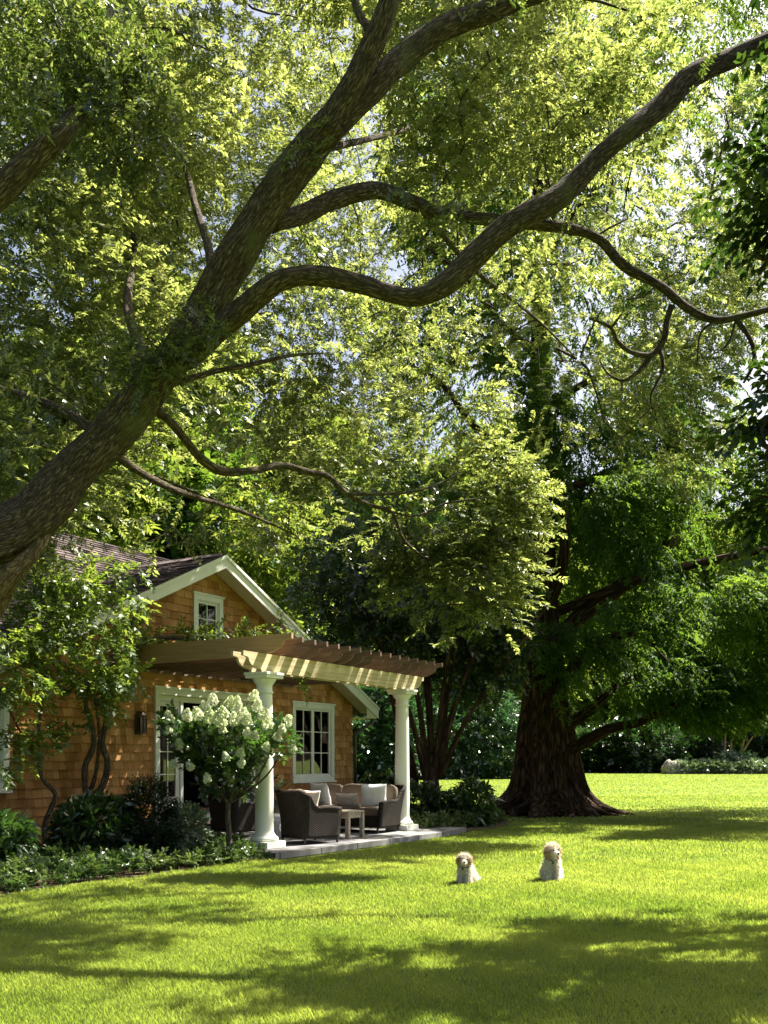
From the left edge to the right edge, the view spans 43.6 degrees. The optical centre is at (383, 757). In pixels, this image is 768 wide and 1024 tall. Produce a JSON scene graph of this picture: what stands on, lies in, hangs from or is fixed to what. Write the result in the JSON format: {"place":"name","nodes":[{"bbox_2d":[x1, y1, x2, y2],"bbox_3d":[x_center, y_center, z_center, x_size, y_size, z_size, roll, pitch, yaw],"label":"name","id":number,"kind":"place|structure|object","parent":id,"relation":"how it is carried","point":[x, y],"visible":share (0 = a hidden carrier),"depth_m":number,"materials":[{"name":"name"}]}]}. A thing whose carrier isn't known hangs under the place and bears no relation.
{"place":"outdoors","nodes":[
{"label":"outdoors","id":0,"kind":"place"},
{"bbox_2d":[232,774,288,812],"bbox_3d":[-2.241,0.794,17.777,1.146,1.096,0.922,0,0,0],"label":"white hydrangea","id":1,"kind":"object","parent":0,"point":[250,796],"visible":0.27,"depth_m":17.59,"materials":[{"name":"green plant"}]},
{"bbox_2d":[178,825,465,859],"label":"patio","id":2,"kind":"structure","parent":0,"point":[294,847],"depth_m":15.50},
{"bbox_2d":[208,786,254,836],"bbox_3d":[-2.498,0.897,16.121,0.728,0.846,0.846,0,0,37],"label":"wicker armchair","id":3,"kind":"object","parent":2,"relation":"on","point":[242,815],"visible":0.56,"depth_m":15.86,"materials":[{"name":"brown wicker"}]},
{"bbox_2d":[105,633,442,849],"bbox_3d":[-1.721,-0.231,16.466,3.550,3.098,5.370,0,0,31],"label":"pergola","id":4,"kind":"object","parent":2,"relation":"on","point":[264,663],"visible":0.77,"depth_m":15.07,"materials":[{"name":"paint"}]},
{"bbox_2d":[274,813,280,839],"bbox_3d":[-1.798,1.103,15.411,0.350,0.430,0.350,0,0,31],"label":"garden stool","id":5,"kind":"object","parent":2,"relation":"on","point":[277,826],"visible":0.22,"depth_m":15.29,"materials":[{"name":"white ceramic"}]},
{"bbox_2d":[275,789,341,844],"bbox_3d":[-1.189,0.897,14.897,0.846,0.846,0.728,0,0,-44],"label":"wicker armchair","id":6,"kind":"object","parent":2,"relation":"on","point":[303,816],"visible":1,"depth_m":14.64,"materials":[{"name":"brown wicker"}]},
{"bbox_2d":[305,790,319,805],"bbox_3d":[-1.165,0.700,14.871,0.420,0.400,0.138,0,-16,46],"label":"striped pillow","id":7,"kind":"object","parent":6,"relation":"on","point":[315,795],"visible":0.26,"depth_m":14.75,"materials":[{"name":"white fabric"}]},
{"bbox_2d":[341,809,364,838],"bbox_3d":[-0.856,1.094,16.012,0.950,0.446,0.496,0,0,31],"label":"coffee table","id":8,"kind":"object","parent":2,"relation":"on","point":[347,815],"visible":0.46,"depth_m":15.73,"materials":[{"name":"grey wood"}]},
{"bbox_2d":[318,783,405,833],"bbox_3d":[-0.638,0.897,17.466,2.014,0.846,0.904,0,0,31],"label":"wicker sofa","id":9,"kind":"object","parent":2,"relation":"on","point":[386,813],"visible":0.52,"depth_m":17.04,"materials":[{"name":"brown wicker"}]},
{"bbox_2d":[310,783,330,804],"bbox_3d":[-1.166,0.685,17.713,0.460,0.460,0.188,0,14,45],"label":"white pillow","id":10,"kind":"object","parent":9,"relation":"on","point":[324,797],"visible":0.68,"depth_m":17.57,"materials":[{"name":"fabric"}]},
{"bbox_2d":[334,793,359,805],"bbox_3d":[-0.663,0.760,17.308,0.500,0.250,0.139,0,17,31],"label":"lumbar pillow","id":11,"kind":"object","parent":9,"relation":"on","point":[347,799],"visible":0.97,"depth_m":17.23,"materials":[{"name":"beige fabric"}]},
{"bbox_2d":[361,784,386,805],"bbox_3d":[-0.181,0.685,17.101,0.460,0.460,0.188,0,16,2],"label":"white pillow","id":12,"kind":"object","parent":9,"relation":"on","point":[374,795],"visible":0.83,"depth_m":17.02,"materials":[{"name":"fabric"}]},
{"bbox_2d":[0,759,767,1023],"bbox_3d":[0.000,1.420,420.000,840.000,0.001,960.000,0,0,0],"label":"lawn","id":13,"kind":"structure","parent":0,"point":[639,815],"depth_m":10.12,"materials":[{"name":"green plant"}]},
{"bbox_2d":[0,324,185,553],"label":"background tree","id":14,"kind":"object","parent":13,"relation":"on","point":[139,513],"visible":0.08,"depth_m":49.04,"materials":[{"name":"green plant"}]},
{"bbox_2d":[0,856,256,895],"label":"planting bed","id":15,"kind":"object","parent":13,"relation":"on","point":[126,873],"visible":0.25,"depth_m":11.56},
{"bbox_2d":[0,804,42,862],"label":"rhododendron","id":16,"kind":"object","parent":15,"relation":"on","point":[16,833],"visible":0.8,"depth_m":11.76,"materials":[{"name":"green plant"}]},
{"bbox_2d":[0,617,89,851],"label":"climbing vine","id":17,"kind":"object","parent":15,"relation":"on","point":[16,741],"visible":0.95,"depth_m":12.48,"materials":[{"name":"green plant"}]},
{"bbox_2d":[43,786,148,857],"bbox_3d":[-3.875,1.011,12.917,1.461,1.287,1.310,0,0,0],"label":"rhododendron","id":18,"kind":"object","parent":15,"relation":"on","point":[79,813],"visible":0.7,"depth_m":12.60,"materials":[{"name":"green plant"}]},
{"bbox_2d":[0,831,274,893],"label":"ground cover","id":19,"kind":"object","parent":15,"relation":"on","point":[54,862],"visible":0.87,"depth_m":11.58,"materials":[{"name":"green plant"}]},
{"bbox_2d":[115,771,181,851],"bbox_3d":[-3.242,0.850,13.091,0.958,1.349,0.956,0,0,0],"label":"dwarf conifer","id":20,"kind":"object","parent":15,"relation":"on","point":[141,791],"visible":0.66,"depth_m":13.00,"materials":[{"name":"green plant"}]},
{"bbox_2d":[0,549,312,794],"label":"climbing vine","id":21,"kind":"object","parent":15,"relation":"on","point":[104,703],"visible":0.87,"depth_m":13.34,"materials":[{"name":"green plant"}]},
{"bbox_2d":[124,815,190,864],"bbox_3d":[-2.997,1.163,12.691,0.911,0.828,0.909,0,0,0],"label":"dwarf conifer","id":22,"kind":"object","parent":15,"relation":"on","point":[164,830],"visible":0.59,"depth_m":12.59,"materials":[{"name":"green plant"}]},
{"bbox_2d":[159,799,213,850],"bbox_3d":[-2.785,1.022,13.389,0.810,0.926,0.770,0,0,23],"label":"variegated shrub","id":23,"kind":"object","parent":15,"relation":"on","point":[187,814],"visible":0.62,"depth_m":13.31,"materials":[{"name":"green plant"}]},
{"bbox_2d":[152,689,303,848],"bbox_3d":[-2.157,0.270,13.248,2.094,2.404,1.537,0,0,0],"label":"hydrangea tree","id":24,"kind":"object","parent":15,"relation":"on","point":[213,723],"visible":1,"depth_m":13.02,"materials":[{"name":"green plant"}]},
{"bbox_2d":[0,533,380,845],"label":"shingle house","id":25,"kind":"structure","parent":13,"relation":"on","point":[212,589],"depth_m":16.92,"materials":[{"name":"brown wood"}]},
{"bbox_2d":[0,691,12,792],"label":"window","id":26,"kind":"structure","parent":25,"relation":"in","point":[4,716],"depth_m":13.70,"materials":[{"name":"white paint"}]},
{"bbox_2d":[135,711,147,734],"bbox_3d":[-4.038,-0.575,15.935,0.157,0.390,0.170,0,0,31],"label":"wall lantern","id":27,"kind":"object","parent":25,"relation":"attached to","point":[140,724],"depth_m":15.90,"materials":[{"name":"brown metal"}]},
{"bbox_2d":[191,591,224,639],"bbox_3d":[-3.220,-2.377,17.467,0.173,1.185,0.850,0,0,31],"label":"window","id":28,"kind":"structure","parent":25,"relation":"in","point":[209,607],"depth_m":17.46,"materials":[{"name":"white paint"}]},
{"bbox_2d":[291,700,336,782],"bbox_3d":[-1.512,-0.323,20.320,0.170,1.695,1.580,0,0,31],"label":"window","id":29,"kind":"structure","parent":25,"relation":"in","point":[315,722],"depth_m":20.34,"materials":[{"name":"white paint"}]},
{"bbox_2d":[118,392,268,591],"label":"background tree","id":30,"kind":"object","parent":13,"relation":"on","point":[196,482],"visible":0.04,"depth_m":56.05,"materials":[{"name":"green plant"}]},
{"bbox_2d":[53,241,339,641],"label":"background tree","id":31,"kind":"object","parent":13,"relation":"on","point":[274,586],"visible":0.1,"depth_m":56.10,"materials":[{"name":"green plant"}]},
{"bbox_2d":[237,380,419,650],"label":"background tree","id":32,"kind":"object","parent":13,"relation":"on","point":[269,476],"visible":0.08,"depth_m":76.91,"materials":[{"name":"green plant"}]},
{"bbox_2d":[352,685,379,779],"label":"evergreen shrub","id":33,"kind":"object","parent":13,"relation":"on","point":[357,724],"visible":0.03,"depth_m":56.98,"materials":[{"name":"green plant"}]},
{"bbox_2d":[0,0,767,654],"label":"elm tree","id":34,"kind":"object","parent":13,"relation":"on","point":[142,86],"visible":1,"depth_m":11.80,"materials":[{"name":"green plant"}]},
{"bbox_2d":[352,686,426,780],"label":"evergreen shrub","id":35,"kind":"object","parent":13,"relation":"on","point":[386,744],"visible":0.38,"depth_m":58.01,"materials":[{"name":"green plant"}]},
{"bbox_2d":[277,438,552,797],"bbox_3d":[0.622,-3.101,22.873,6.503,9.268,7.103,0,0,0],"label":"yew tree","id":36,"kind":"object","parent":13,"relation":"on","point":[362,628],"visible":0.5,"depth_m":21.75,"materials":[{"name":"green plant"}]},
{"bbox_2d":[371,678,471,779],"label":"evergreen shrub","id":37,"kind":"object","parent":13,"relation":"on","point":[453,766],"visible":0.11,"depth_m":62.87,"materials":[{"name":"green plant"}]},
{"bbox_2d":[363,448,507,732],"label":"background tree","id":38,"kind":"object","parent":13,"relation":"on","point":[452,496],"visible":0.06,"depth_m":87.33,"materials":[{"name":"green plant"}]},
{"bbox_2d":[455,852,479,883],"bbox_3d":[0.944,1.234,10.900,0.286,0.388,0.481,0,0,22],"label":"dog","id":39,"kind":"object","parent":13,"relation":"on","point":[467,872],"visible":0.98,"depth_m":10.76},
{"bbox_2d":[433,680,521,778],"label":"evergreen shrub","id":40,"kind":"object","parent":13,"relation":"on","point":[506,716],"visible":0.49,"depth_m":64.11,"materials":[{"name":"green plant"}]},
{"bbox_2d":[458,821,511,830],"bbox_3d":[0.438,1.403,21.401,4.225,0.025,6.467,0,0,-35],"label":"planting bed","id":41,"kind":"object","parent":13,"relation":"on","point":[500,824],"visible":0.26,"depth_m":19.41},
{"bbox_2d":[357,769,394,784],"bbox_3d":[-0.168,0.981,23.005,1.659,1.429,1.432,0,0,0],"label":"evergreen shrub","id":42,"kind":"object","parent":41,"relation":"on","point":[388,778],"visible":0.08,"depth_m":22.79,"materials":[{"name":"green plant"}]},
{"bbox_2d":[409,778,447,818],"bbox_3d":[0.681,0.994,19.805,1.401,1.150,1.296,0,0,-38],"label":"evergreen shrub","id":43,"kind":"object","parent":41,"relation":"on","point":[416,789],"visible":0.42,"depth_m":19.54,"materials":[{"name":"green plant"}]},
{"bbox_2d":[424,787,479,825],"bbox_3d":[1.371,1.095,19.778,1.283,0.995,1.132,0,0,0],"label":"leafy shrub","id":44,"kind":"object","parent":41,"relation":"on","point":[444,795],"visible":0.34,"depth_m":19.51,"materials":[{"name":"green plant"}]},
{"bbox_2d":[410,805,509,828],"bbox_3d":[0.453,1.278,20.790,3.883,0.611,5.199,0,0,-40],"label":"ground cover","id":45,"kind":"object","parent":41,"relation":"on","point":[426,820],"visible":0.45,"depth_m":18.65,"materials":[{"name":"green plant"}]},
{"bbox_2d":[442,773,505,826],"bbox_3d":[1.778,0.992,19.595,1.190,1.381,1.146,0,0,32],"label":"leafy shrub","id":46,"kind":"object","parent":41,"relation":"on","point":[469,786],"visible":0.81,"depth_m":19.39,"materials":[{"name":"green plant"}]},
{"bbox_2d":[406,403,610,770],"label":"background tree","id":47,"kind":"object","parent":13,"relation":"on","point":[518,694],"visible":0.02,"depth_m":87.88,"materials":[{"name":"green plant"}]},
{"bbox_2d":[538,840,563,881],"bbox_3d":[1.941,1.179,11.160,0.324,0.502,0.536,0,0,4],"label":"dog","id":48,"kind":"object","parent":13,"relation":"on","point":[551,866],"visible":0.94,"depth_m":10.99},
{"bbox_2d":[352,0,767,818],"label":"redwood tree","id":49,"kind":"object","parent":13,"relation":"on","point":[708,682],"visible":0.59,"depth_m":23.26,"materials":[{"name":"green plant"}]},
{"bbox_2d":[565,510,641,752],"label":"background tree","id":50,"kind":"object","parent":13,"relation":"on","point":[604,706],"visible":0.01,"depth_m":113.75,"materials":[{"name":"green plant"}]},
{"bbox_2d":[576,719,645,772],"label":"evergreen shrub","id":51,"kind":"object","parent":13,"relation":"on","point":[589,766],"visible":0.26,"depth_m":89.46,"materials":[{"name":"green plant"}]},
{"bbox_2d":[571,491,678,725],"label":"background tree","id":52,"kind":"object","parent":13,"relation":"on","point":[588,562],"visible":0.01,"depth_m":114.99,"materials":[{"name":"green plant"}]},
{"bbox_2d":[590,712,691,772],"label":"evergreen shrub","id":53,"kind":"object","parent":13,"relation":"on","point":[660,741],"visible":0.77,"depth_m":87.82,"materials":[{"name":"green plant"}]},
{"bbox_2d":[661,759,680,773],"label":"rock","id":54,"kind":"object","parent":13,"relation":"on","point":[667,766],"visible":0.64,"depth_m":83.61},
{"bbox_2d":[671,757,709,773],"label":"border plant","id":55,"kind":"object","parent":13,"relation":"on","point":[685,767],"visible":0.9,"depth_m":83.44,"materials":[{"name":"green plant"}]},
{"bbox_2d":[627,505,767,751],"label":"background tree","id":56,"kind":"object","parent":13,"relation":"on","point":[692,556],"visible":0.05,"depth_m":106.11,"materials":[{"name":"green plant"}]},
{"bbox_2d":[650,718,748,770],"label":"evergreen shrub","id":57,"kind":"object","parent":13,"relation":"on","point":[705,752],"visible":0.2,"depth_m":93.42,"materials":[{"name":"green plant"}]},
{"bbox_2d":[635,517,767,759],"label":"background tree","id":58,"kind":"object","parent":13,"relation":"on","point":[728,573],"visible":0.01,"depth_m":119.48,"materials":[{"name":"green plant"}]},
{"bbox_2d":[690,757,726,773],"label":"border plant","id":59,"kind":"object","parent":13,"relation":"on","point":[706,762],"visible":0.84,"depth_m":83.38,"materials":[{"name":"green plant"}]},
{"bbox_2d":[705,758,739,773],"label":"border plant","id":60,"kind":"object","parent":13,"relation":"on","point":[731,766],"visible":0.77,"depth_m":83.46,"materials":[{"name":"green plant"}]},
{"bbox_2d":[680,0,767,576],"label":"maple tree","id":61,"kind":"object","parent":13,"relation":"on","point":[741,432],"visible":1,"depth_m":8.41,"materials":[{"name":"green plant"}]},
{"bbox_2d":[697,709,767,760],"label":"crape myrtle","id":62,"kind":"object","parent":13,"relation":"on","point":[743,742],"visible":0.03,"depth_m":87.90,"materials":[{"name":"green plant"}]},
{"bbox_2d":[700,486,767,758],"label":"background tree","id":63,"kind":"object","parent":13,"relation":"on","point":[760,534],"depth_m":109.94,"materials":[{"name":"green plant"}]},
{"bbox_2d":[702,716,767,770],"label":"evergreen shrub","id":64,"kind":"object","parent":13,"relation":"on","point":[760,748],"visible":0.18,"depth_m":95.58,"materials":[{"name":"green plant"}]},
{"bbox_2d":[712,749,761,772],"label":"clipped shrub","id":65,"kind":"object","parent":13,"relation":"on","point":[733,755],"visible":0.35,"depth_m":85.47,"materials":[{"name":"green plant"}]},
{"bbox_2d":[735,757,767,773],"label":"border plant","id":66,"kind":"object","parent":13,"relation":"on","point":[744,764],"visible":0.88,"depth_m":83.43,"materials":[{"name":"green plant"}]},
{"bbox_2d":[744,757,767,773],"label":"border plant","id":67,"kind":"object","parent":13,"relation":"on","point":[766,764],"visible":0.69,"depth_m":83.58,"materials":[{"name":"green plant"}]},
{"bbox_2d":[0,0,767,756],"label":"sky","id":68,"kind":"structure","parent":0,"point":[393,264],"materials":[{"name":"white"}]}
]}

